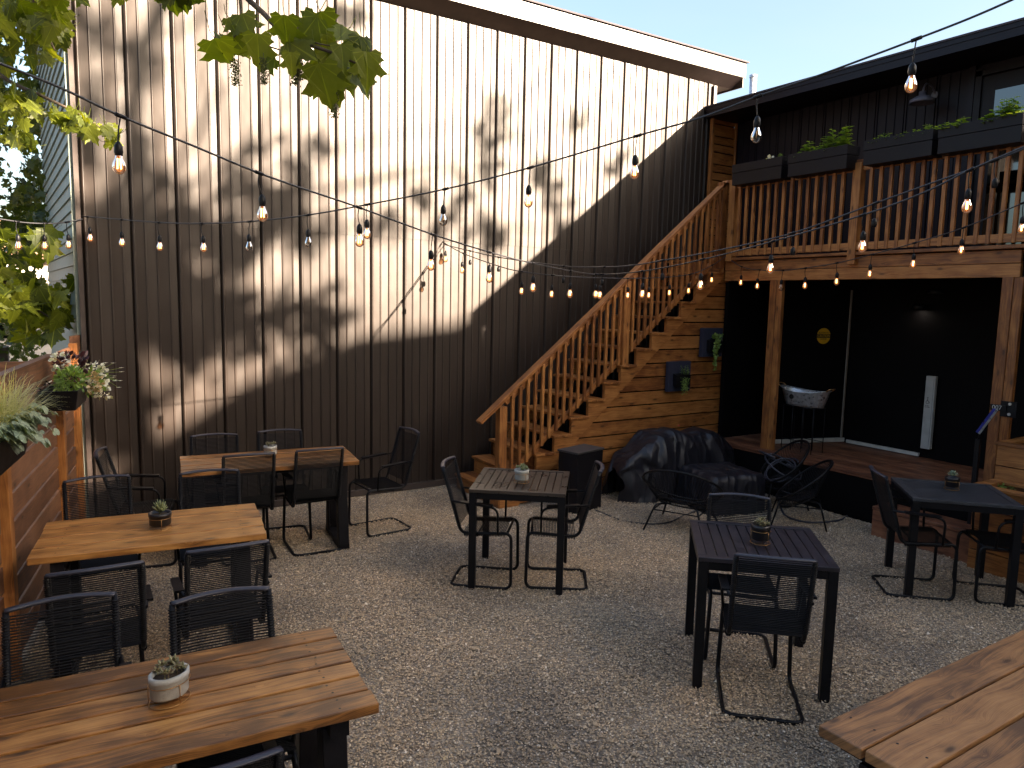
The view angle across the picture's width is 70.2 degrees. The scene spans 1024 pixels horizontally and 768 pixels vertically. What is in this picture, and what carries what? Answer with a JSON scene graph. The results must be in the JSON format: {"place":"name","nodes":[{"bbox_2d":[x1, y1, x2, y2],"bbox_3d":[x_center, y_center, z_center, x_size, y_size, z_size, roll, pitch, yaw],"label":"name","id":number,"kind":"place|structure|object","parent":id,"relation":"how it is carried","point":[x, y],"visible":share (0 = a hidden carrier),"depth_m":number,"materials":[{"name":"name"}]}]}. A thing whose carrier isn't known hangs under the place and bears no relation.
{"place":"outdoors","nodes":[
{"label":"outdoors","id":0,"kind":"place"},
{"bbox_2d":[0,246,51,382],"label":"pale house","id":1,"kind":"structure","parent":0,"point":[47,349],"depth_m":15.87,"materials":[{"name":"white wood"}]},
{"bbox_2d":[0,323,12,337],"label":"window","id":2,"kind":"structure","parent":1,"relation":"in","point":[1,327],"depth_m":15.56,"materials":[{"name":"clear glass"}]},
{"bbox_2d":[24,0,749,517],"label":"metal clad building","id":3,"kind":"structure","parent":0,"point":[334,334],"depth_m":7.26,"materials":[{"name":"brown metal"}]},
{"bbox_2d":[0,218,82,249],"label":"string lights","id":4,"kind":"object","parent":3,"relation":"attached to","point":[44,238],"visible":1,"depth_m":5.67,"materials":[{"name":"black plastic"}]},
{"bbox_2d":[81,0,1012,251],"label":"string lights","id":5,"kind":"object","parent":3,"relation":"hanging from","point":[912,68],"visible":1,"depth_m":3.72,"materials":[{"name":"black plastic"}]},
{"bbox_2d":[443,242,725,298],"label":"string lights","id":6,"kind":"object","parent":3,"relation":"attached to","point":[552,275],"visible":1,"depth_m":7.25,"materials":[{"name":"black plastic"}]},
{"bbox_2d":[445,148,1023,284],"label":"string lights","id":7,"kind":"object","parent":3,"relation":"hanging from","point":[994,183],"visible":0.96,"depth_m":4.69},
{"bbox_2d":[0,62,1023,298],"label":"string lights","id":8,"kind":"object","parent":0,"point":[118,148],"visible":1,"depth_m":3.75,"materials":[{"name":"black plastic"}]},
{"bbox_2d":[0,0,1023,216],"label":"sky","id":9,"kind":"structure","parent":0,"point":[782,41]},
{"bbox_2d":[11,383,1023,767],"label":"ground","id":10,"kind":"structure","parent":0,"point":[541,725],"depth_m":4.42,"materials":[{"name":"grey gravel"}]},
{"bbox_2d":[0,329,21,361],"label":"dark hedge","id":11,"kind":"object","parent":10,"relation":"on","point":[5,351],"visible":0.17,"depth_m":9.38,"materials":[{"name":"green plant"}]},
{"bbox_2d":[0,249,45,360],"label":"broadleaf tree","id":12,"kind":"object","parent":10,"relation":"on","point":[29,348],"visible":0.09,"depth_m":11.72,"materials":[{"name":"green plant"}]},
{"bbox_2d":[0,44,48,265],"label":"broadleaf tree","id":13,"kind":"object","parent":10,"relation":"on","point":[26,199],"visible":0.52,"depth_m":8.75,"materials":[{"name":"green plant"}]},
{"bbox_2d":[0,335,85,680],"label":"cedar fence","id":14,"kind":"object","parent":10,"relation":"on","point":[31,493],"visible":0.56,"depth_m":4.45,"materials":[{"name":"brown wood"}]},
{"bbox_2d":[0,439,27,475],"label":"hanging planter","id":15,"kind":"object","parent":14,"relation":"attached to","point":[9,457],"visible":0.25,"depth_m":3.00,"materials":[{"name":"plastic"}]},
{"bbox_2d":[0,366,64,454],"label":"eucalyptus and grass","id":16,"kind":"object","parent":15,"relation":"in","point":[16,427],"visible":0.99,"depth_m":3.12,"materials":[{"name":"green plant"}]},
{"bbox_2d":[34,381,87,410],"bbox_3d":[-2.959,0.066,4.792,0.259,0.162,0.518,-2,7,-23],"label":"hanging planter","id":17,"kind":"object","parent":14,"relation":"attached to","point":[73,400],"visible":0.7,"depth_m":4.60,"materials":[{"name":"plastic"}]},
{"bbox_2d":[48,350,124,400],"bbox_3d":[-2.852,-0.045,4.865,0.433,0.367,0.538,-2,7,-23],"label":"flower bush","id":18,"kind":"object","parent":17,"relation":"in","point":[82,372],"visible":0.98,"depth_m":4.88,"materials":[{"name":"green plant"}]},
{"bbox_2d":[0,591,131,688],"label":"rope chair","id":19,"kind":"object","parent":10,"relation":"on","point":[6,679],"visible":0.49,"depth_m":2.77,"materials":[{"name":"black fabric"}]},
{"bbox_2d":[38,560,153,677],"bbox_3d":[-1.915,1.188,3.384,0.450,0.878,0.557,-3,8,-30],"label":"rope chair","id":20,"kind":"object","parent":10,"relation":"on","point":[133,630],"visible":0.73,"depth_m":3.22,"materials":[{"name":"black fabric"}]},
{"bbox_2d":[62,474,140,613],"bbox_3d":[-2.523,1.048,4.488,0.450,0.878,0.557,-3,8,-32],"label":"rope chair","id":21,"kind":"object","parent":10,"relation":"on","point":[94,562],"visible":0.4,"depth_m":4.59,"materials":[{"name":"black fabric"}]},
{"bbox_2d":[93,446,178,570],"bbox_3d":[-2.842,0.919,5.540,0.557,0.878,0.450,-1,7,-20],"label":"rope chair","id":22,"kind":"object","parent":10,"relation":"on","point":[101,468],"visible":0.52,"depth_m":5.49,"materials":[{"name":"black fabric"}]},
{"bbox_2d":[26,503,265,676],"bbox_3d":[-2.007,1.170,4.131,1.126,0.742,0.644,-2,7,-25],"label":"plank table","id":23,"kind":"object","parent":10,"relation":"on","point":[65,545],"visible":0.55,"depth_m":3.99,"materials":[{"name":"black wood"}]},
{"bbox_2d":[148,509,172,530],"bbox_3d":[-1.962,0.759,4.066,0.125,0.089,0.125,-3,8,-32],"label":"succulent pot","id":24,"kind":"object","parent":23,"relation":"on","point":[157,519],"visible":0.98,"depth_m":4.02,"materials":[{"name":"ceramic"}]},
{"bbox_2d":[153,499,167,513],"bbox_3d":[-1.958,0.687,4.056,0.084,0.099,0.080,-3,8,-32],"label":"succulent","id":25,"kind":"object","parent":24,"relation":"on","point":[159,507],"visible":0.98,"depth_m":4.04,"materials":[{"name":"green plant"}]},
{"bbox_2d":[0,626,378,767],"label":"plank table","id":26,"kind":"object","parent":10,"relation":"on","point":[312,692],"visible":1,"depth_m":2.34,"materials":[{"name":"black wood"}]},
{"bbox_2d":[147,662,190,709],"bbox_3d":[-1.105,0.973,2.353,0.109,0.094,0.135,5,8,29],"label":"succulent pot","id":27,"kind":"object","parent":26,"relation":"on","point":[174,686],"visible":0.91,"depth_m":2.31,"materials":[{"name":"ceramic"}]},
{"bbox_2d":[151,653,187,679],"bbox_3d":[-1.101,0.912,2.347,0.110,0.053,0.118,5,8,29],"label":"succulent","id":28,"kind":"object","parent":27,"relation":"on","point":[173,661],"visible":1,"depth_m":2.35,"materials":[{"name":"green plant"}]},
{"bbox_2d":[0,0,387,348],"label":"maple tree","id":29,"kind":"object","parent":10,"relation":"on","point":[332,71],"visible":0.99,"depth_m":3.08,"materials":[{"name":"green plant"}]},
{"bbox_2d":[176,468,241,605],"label":"rope chair","id":30,"kind":"object","parent":10,"relation":"on","point":[180,554],"visible":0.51,"depth_m":4.83,"materials":[{"name":"black fabric"}]},
{"bbox_2d":[186,433,243,508],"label":"rope chair","id":31,"kind":"object","parent":10,"relation":"on","point":[192,444],"visible":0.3,"depth_m":6.09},
{"bbox_2d":[170,539,271,653],"bbox_3d":[-1.465,1.162,3.690,0.450,0.878,0.557,-3,8,-30],"label":"rope chair","id":32,"kind":"object","parent":10,"relation":"on","point":[262,570],"visible":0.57,"depth_m":3.51,"materials":[{"name":"black fabric"}]},
{"bbox_2d":[168,586,298,767],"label":"rope chair","id":33,"kind":"object","parent":10,"relation":"on","point":[287,743],"visible":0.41,"depth_m":2.83,"materials":[{"name":"black fabric"}]},
{"bbox_2d":[214,452,277,565],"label":"rope chair","id":34,"kind":"object","parent":10,"relation":"on","point":[265,500],"visible":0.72,"depth_m":5.52,"materials":[{"name":"black fabric"}]},
{"bbox_2d":[211,740,285,767],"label":"rope chair","id":35,"kind":"object","parent":10,"relation":"on","point":[272,755],"visible":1,"depth_m":2.18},
{"bbox_2d":[180,446,358,567],"bbox_3d":[-1.959,0.965,5.909,1.312,0.742,0.619,-2,7,-25],"label":"plank table","id":36,"kind":"object","parent":10,"relation":"on","point":[339,522],"visible":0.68,"depth_m":5.90,"materials":[{"name":"black wood"}]},
{"bbox_2d":[263,444,276,456],"bbox_3d":[-1.962,0.544,5.920,0.109,0.089,0.110,-3,8,-32],"label":"succulent pot","id":37,"kind":"object","parent":36,"relation":"on","point":[272,448],"visible":0.76,"depth_m":5.89,"materials":[{"name":"ceramic"}]},
{"bbox_2d":[265,441,275,446],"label":"succulent","id":38,"kind":"object","parent":37,"relation":"in","point":[269,443],"visible":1,"depth_m":5.90,"materials":[{"name":"green plant"}]},
{"bbox_2d":[256,429,311,544],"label":"rope chair","id":39,"kind":"object","parent":10,"relation":"on","point":[280,488],"visible":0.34,"depth_m":6.33,"materials":[{"name":"black fabric"}]},
{"bbox_2d":[281,447,343,556],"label":"rope chair","id":40,"kind":"object","parent":10,"relation":"on","point":[306,495],"visible":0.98,"depth_m":5.76,"materials":[{"name":"black fabric"}]},
{"bbox_2d":[348,426,420,537],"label":"rope chair","id":41,"kind":"object","parent":10,"relation":"on","point":[378,484],"visible":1,"depth_m":6.46,"materials":[{"name":"black fabric"}]},
{"bbox_2d":[441,456,518,589],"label":"rope chair","id":42,"kind":"object","parent":10,"relation":"on","point":[504,518],"visible":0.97,"depth_m":5.26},
{"bbox_2d":[468,467,569,595],"bbox_3d":[0.067,1.070,5.425,0.675,0.730,0.685,2,7,7],"label":"metal table","id":43,"kind":"object","parent":10,"relation":"on","point":[488,485],"visible":0.98,"depth_m":5.14,"materials":[{"name":"brown metal"}]},
{"bbox_2d":[514,468,528,483],"bbox_3d":[0.070,0.666,5.304,0.112,0.094,0.113,-3,8,-32],"label":"succulent pot","id":44,"kind":"object","parent":43,"relation":"on","point":[520,475],"visible":0.94,"depth_m":5.26,"materials":[{"name":"ceramic"}]},
{"bbox_2d":[516,463,528,470],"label":"succulent","id":45,"kind":"object","parent":44,"relation":"on","point":[523,466],"visible":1,"depth_m":5.28,"materials":[{"name":"green plant"}]},
{"bbox_2d":[524,460,604,590],"bbox_3d":[0.382,1.012,5.327,0.557,0.878,0.450,2,7,3],"label":"rope chair","id":46,"kind":"object","parent":10,"relation":"on","point":[589,491],"visible":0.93,"depth_m":5.21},
{"bbox_2d":[557,444,603,513],"bbox_3d":[0.675,0.936,7.217,0.260,0.609,0.420,7,9,43],"label":"black box","id":47,"kind":"object","parent":10,"relation":"on","point":[577,461],"visible":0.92,"depth_m":7.07,"materials":[{"name":"paint"}]},
{"bbox_2d":[454,180,728,508],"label":"wooden staircase","id":48,"kind":"structure","parent":10,"relation":"on","point":[506,451],"depth_m":7.79,"materials":[{"name":"brown wood"}]},
{"bbox_2d":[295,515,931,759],"bbox_3d":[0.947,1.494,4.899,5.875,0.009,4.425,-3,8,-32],"label":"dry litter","id":49,"kind":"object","parent":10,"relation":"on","point":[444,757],"visible":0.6,"depth_m":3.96,"materials":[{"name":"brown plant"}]},
{"bbox_2d":[521,271,727,502],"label":"slatted wall","id":50,"kind":"structure","parent":10,"relation":"on","point":[643,399],"depth_m":8.30,"materials":[{"name":"brown wood"}]},
{"bbox_2d":[665,361,690,391],"bbox_3d":[1.901,-0.086,8.264,0.343,0.340,0.105,-3,8,-32],"label":"wall planter","id":51,"kind":"object","parent":50,"relation":"attached to","point":[674,377],"visible":0.98,"depth_m":8.22,"materials":[{"name":"blue metal"}]},
{"bbox_2d":[681,366,689,394],"bbox_3d":[1.945,-0.047,8.227,0.130,0.353,0.164,2,7,9],"label":"trailing plant","id":52,"kind":"object","parent":51,"relation":"in","point":[684,387],"visible":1,"depth_m":8.20,"materials":[{"name":"green plant"}]},
{"bbox_2d":[699,328,722,356],"bbox_3d":[2.338,-0.484,8.489,0.333,0.332,0.105,-3,8,-32],"label":"wall planter","id":53,"kind":"object","parent":50,"relation":"attached to","point":[706,344],"visible":0.9,"depth_m":8.44,"materials":[{"name":"blue metal"}]},
{"bbox_2d":[711,333,722,370],"bbox_3d":[2.360,-0.380,8.472,0.168,0.444,0.143,-3,8,-32],"label":"trailing plant","id":54,"kind":"object","parent":53,"relation":"in","point":[718,338],"visible":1,"depth_m":8.41,"materials":[{"name":"green plant"}]},
{"bbox_2d":[594,509,698,524],"bbox_3d":[1.360,1.274,6.993,1.068,0.016,0.463,1,7,-4],"label":"power cable","id":55,"kind":"object","parent":10,"relation":"on","point":[647,523],"visible":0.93,"depth_m":6.85,"materials":[{"name":"black rubber"}]},
{"bbox_2d":[601,425,734,503],"bbox_3d":[1.793,0.809,7.986,1.780,0.731,0.721,-3,8,-32],"label":"covered grill","id":56,"kind":"object","parent":10,"relation":"on","point":[637,457],"visible":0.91,"depth_m":7.65,"materials":[{"name":"black"}]},
{"bbox_2d":[642,469,723,529],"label":"round chair","id":57,"kind":"object","parent":10,"relation":"on","point":[681,502],"visible":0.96,"depth_m":6.54,"materials":[{"name":"black wicker"}]},
{"bbox_2d":[676,462,764,516],"bbox_3d":[2.120,1.051,7.409,0.648,0.387,0.648,-1,7,-20],"label":"covered low table","id":58,"kind":"object","parent":10,"relation":"on","point":[727,477],"visible":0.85,"depth_m":7.19,"materials":[{"name":"black"}]},
{"bbox_2d":[703,493,780,668],"bbox_3d":[1.356,1.145,4.352,0.450,0.878,0.557,3,7,12],"label":"rope chair","id":59,"kind":"object","parent":10,"relation":"on","point":[713,582],"visible":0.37,"depth_m":4.48,"materials":[{"name":"black fabric"}]},
{"bbox_2d":[685,520,839,702],"bbox_3d":[1.373,1.247,4.135,0.700,0.730,0.680,2,7,10],"label":"metal table","id":60,"kind":"object","parent":10,"relation":"on","point":[795,542],"visible":0.91,"depth_m":3.91,"materials":[{"name":"black metal"}]},
{"bbox_2d":[750,522,770,545],"bbox_3d":[1.386,0.833,4.064,0.109,0.104,0.110,-3,8,-32],"label":"succulent pot","id":61,"kind":"object","parent":60,"relation":"on","point":[760,533],"visible":0.97,"depth_m":4.02,"materials":[{"name":"ceramic"}]},
{"bbox_2d":[752,516,769,526],"bbox_3d":[1.389,0.767,4.057,0.083,0.054,0.098,7,9,42],"label":"succulent","id":62,"kind":"object","parent":61,"relation":"on","point":[760,520],"visible":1,"depth_m":4.05,"materials":[{"name":"green plant"}]},
{"bbox_2d":[716,552,818,724],"bbox_3d":[1.287,1.217,3.725,0.450,0.878,0.557,3,7,12],"label":"rope chair","id":63,"kind":"object","parent":10,"relation":"on","point":[751,617],"visible":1,"depth_m":3.56,"materials":[{"name":"black fabric"}]},
{"bbox_2d":[760,440,809,510],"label":"round chair","id":64,"kind":"object","parent":10,"relation":"on","point":[791,473],"visible":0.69,"depth_m":7.46,"materials":[{"name":"black wicker"}]},
{"bbox_2d":[758,450,801,482],"bbox_3d":[2.747,0.834,7.484,0.419,0.305,0.430,-3,8,-32],"label":"coiled hose","id":65,"kind":"object","parent":64,"relation":"on","point":[771,464],"visible":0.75,"depth_m":7.49,"materials":[{"name":"grey rubber"}]},
{"bbox_2d":[771,459,833,531],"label":"round chair","id":66,"kind":"object","parent":10,"relation":"on","point":[803,495],"visible":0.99,"depth_m":6.82,"materials":[{"name":"black wicker"}]},
{"bbox_2d":[779,505,847,523],"bbox_3d":[3.111,1.263,7.373,1.114,0.020,0.691,-3,8,-32],"label":"garden hose","id":67,"kind":"object","parent":10,"relation":"on","point":[812,522],"visible":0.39,"depth_m":6.96,"materials":[{"name":"black rubber"}]},
{"bbox_2d":[724,433,983,523],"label":"porch platform","id":68,"kind":"structure","parent":10,"relation":"on","point":[847,488],"depth_m":7.42,"materials":[{"name":"brown wood"}]},
{"bbox_2d":[781,404,825,454],"bbox_3d":[3.227,0.491,8.085,0.210,0.500,0.390,-3,8,-32],"label":"wire stand","id":69,"kind":"object","parent":68,"relation":"on","point":[811,439],"visible":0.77,"depth_m":8.08,"materials":[{"name":"black metal"}]},
{"bbox_2d":[779,382,835,407],"bbox_3d":[3.234,0.126,8.043,0.319,0.225,0.702,-3,8,-32],"label":"galvanised tub","id":70,"kind":"object","parent":69,"relation":"on","point":[797,396],"visible":0.94,"depth_m":7.92,"materials":[{"name":"metal"}]},
{"bbox_2d":[667,145,1023,480],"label":"wooden deck","id":71,"kind":"structure","parent":68,"relation":"on","point":[1005,263],"depth_m":6.80,"materials":[{"name":"brown wood"}]},
{"bbox_2d":[703,118,737,257],"bbox_3d":[2.785,-2.610,9.731,0.478,2.023,0.061,-3,8,-32],"label":"privacy screen","id":72,"kind":"object","parent":71,"relation":"on","point":[722,151],"visible":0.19,"depth_m":9.67,"materials":[{"name":"brown wood"}]},
{"bbox_2d":[732,156,790,186],"bbox_3d":[2.703,-2.289,7.889,0.200,0.224,0.658,-3,8,-32],"label":"railing planter","id":73,"kind":"object","parent":71,"relation":"attached to","point":[766,171],"visible":0.81,"depth_m":7.79,"materials":[{"name":"black paint"}]},
{"bbox_2d":[787,144,859,178],"bbox_3d":[3.095,-2.209,7.271,0.200,0.224,0.668,-3,8,-32],"label":"railing planter","id":74,"kind":"object","parent":71,"relation":"attached to","point":[832,160],"visible":1,"depth_m":7.16,"materials":[{"name":"black paint"}]},
{"bbox_2d":[799,126,854,152],"bbox_3d":[3.097,-2.407,7.253,0.271,0.258,0.695,-3,8,-32],"label":"mint plant","id":75,"kind":"object","parent":74,"relation":"in","point":[843,140],"visible":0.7,"depth_m":7.11,"materials":[{"name":"green plant"}]},
{"bbox_2d":[731,202,1023,290],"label":"string lights","id":76,"kind":"object","parent":71,"relation":"hanging from","point":[961,243],"visible":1,"depth_m":6.23,"materials":[{"name":"black plastic"}]},
{"bbox_2d":[863,128,942,167],"bbox_3d":[3.528,-2.121,6.587,0.200,0.224,0.638,-3,8,-32],"label":"railing planter","id":77,"kind":"object","parent":71,"relation":"on","point":[905,148],"visible":0.83,"depth_m":6.51,"materials":[{"name":"black paint"}]},
{"bbox_2d":[868,125,938,142],"bbox_3d":[3.522,-2.241,6.537,0.196,0.103,0.662,-3,8,-32],"label":"mint plant","id":78,"kind":"object","parent":77,"relation":"in","point":[937,126],"visible":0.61,"depth_m":6.39,"materials":[{"name":"green plant"}]},
{"bbox_2d":[937,112,1023,156],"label":"railing planter","id":79,"kind":"object","parent":71,"relation":"attached to","point":[998,132],"visible":1,"depth_m":5.94,"materials":[{"name":"black paint"}]},
{"bbox_2d":[937,95,1023,129],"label":"mint plant","id":80,"kind":"object","parent":79,"relation":"in","point":[1006,110],"visible":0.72,"depth_m":5.84,"materials":[{"name":"green plant"}]},
{"bbox_2d":[990,401,1017,417],"bbox_3d":[4.078,0.206,6.050,0.034,0.130,0.190,-3,8,-32],"label":"number bracket","id":81,"kind":"object","parent":71,"relation":"attached to","point":[1007,408],"visible":0.91,"depth_m":6.03,"materials":[{"name":"metal"}]},
{"bbox_2d":[994,437,1023,483],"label":"wooden planter","id":82,"kind":"object","parent":68,"relation":"on","point":[1009,465],"visible":0.66,"depth_m":5.89,"materials":[{"name":"brown wood"}]},
{"bbox_2d":[704,17,1023,468],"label":"black clad building","id":83,"kind":"structure","parent":10,"relation":"on","point":[882,353],"depth_m":8.12,"materials":[{"name":"wood"}]},
{"bbox_2d":[749,74,757,93],"bbox_3d":[3.547,-4.197,10.770,0.116,0.707,0.113,-3,8,-32],"label":"vent pipe","id":84,"kind":"object","parent":83,"relation":"attached to","point":[752,83],"visible":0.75,"depth_m":10.71,"materials":[{"name":"metal"}]},
{"bbox_2d":[817,328,830,343],"bbox_3d":[3.599,-0.554,8.418,0.185,0.184,0.004,-1,7,-15],"label":"warning sticker","id":85,"kind":"object","parent":83,"relation":"attached to","point":[823,335],"visible":1,"depth_m":8.42,"materials":[{"name":"yellow plastic"}]},
{"bbox_2d":[909,83,937,105],"bbox_3d":[4.268,-2.989,7.484,0.356,0.215,0.240,0,7,-11],"label":"barn lamp","id":86,"kind":"object","parent":83,"relation":"attached to","point":[922,99],"visible":1,"depth_m":7.49,"materials":[{"name":"metal"}]},
{"bbox_2d":[920,376,937,449],"bbox_3d":[4.429,0.304,7.745,0.059,0.780,0.100,-3,8,-32],"label":"push plate","id":87,"kind":"object","parent":83,"relation":"attached to","point":[929,411],"visible":1,"depth_m":7.73,"materials":[{"name":"silver metal"}]},
{"bbox_2d":[968,68,1023,245],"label":"patio door","id":88,"kind":"structure","parent":83,"relation":"in","point":[1006,85],"depth_m":7.09,"materials":[{"name":"black paint"}]},
{"bbox_2d":[869,465,957,600],"bbox_3d":[2.885,1.067,5.311,0.557,0.878,0.450,2,7,11],"label":"rope chair","id":89,"kind":"object","parent":10,"relation":"on","point":[885,510],"visible":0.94,"depth_m":5.21,"materials":[{"name":"black fabric"}]},
{"bbox_2d":[819,629,1023,767],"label":"plank table","id":90,"kind":"object","parent":10,"relation":"on","point":[967,711],"visible":1,"depth_m":2.33,"materials":[{"name":"brown wood"}]},
{"bbox_2d":[871,504,994,562],"bbox_3d":[3.615,1.278,6.266,0.272,0.268,0.950,-3,8,-32],"label":"wooden step","id":91,"kind":"object","parent":10,"relation":"on","point":[955,527],"visible":0.27,"depth_m":6.14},
{"bbox_2d":[967,408,997,523],"bbox_3d":[3.846,0.678,5.973,0.114,1.001,0.290,4,7,26],"label":"menu stand","id":92,"kind":"object","parent":91,"relation":"on","point":[977,447],"visible":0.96,"depth_m":6.01,"materials":[{"name":"metal"}]},
{"bbox_2d":[884,477,1023,609],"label":"metal table","id":93,"kind":"object","parent":10,"relation":"on","point":[985,501],"visible":0.93,"depth_m":5.15,"materials":[{"name":"black metal"}]},
{"bbox_2d":[943,475,960,490],"bbox_3d":[3.239,0.729,5.366,0.104,0.089,0.105,-3,8,-32],"label":"succulent pot","id":94,"kind":"object","parent":93,"relation":"on","point":[952,481],"visible":1,"depth_m":5.33,"materials":[{"name":"ceramic"}]},
{"bbox_2d":[948,470,957,475],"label":"succulent","id":95,"kind":"object","parent":94,"relation":"on","point":[952,472],"visible":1,"depth_m":5.35,"materials":[{"name":"green plant"}]},
{"bbox_2d":[952,505,1023,607],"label":"rope chair","id":96,"kind":"object","parent":10,"relation":"on","point":[996,541],"visible":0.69,"depth_m":5.15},
{"bbox_2d":[967,478,1023,583],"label":"wooden planter","id":97,"kind":"object","parent":10,"relation":"on","point":[996,564],"visible":0.51,"depth_m":5.64,"materials":[{"name":"brown wood"}]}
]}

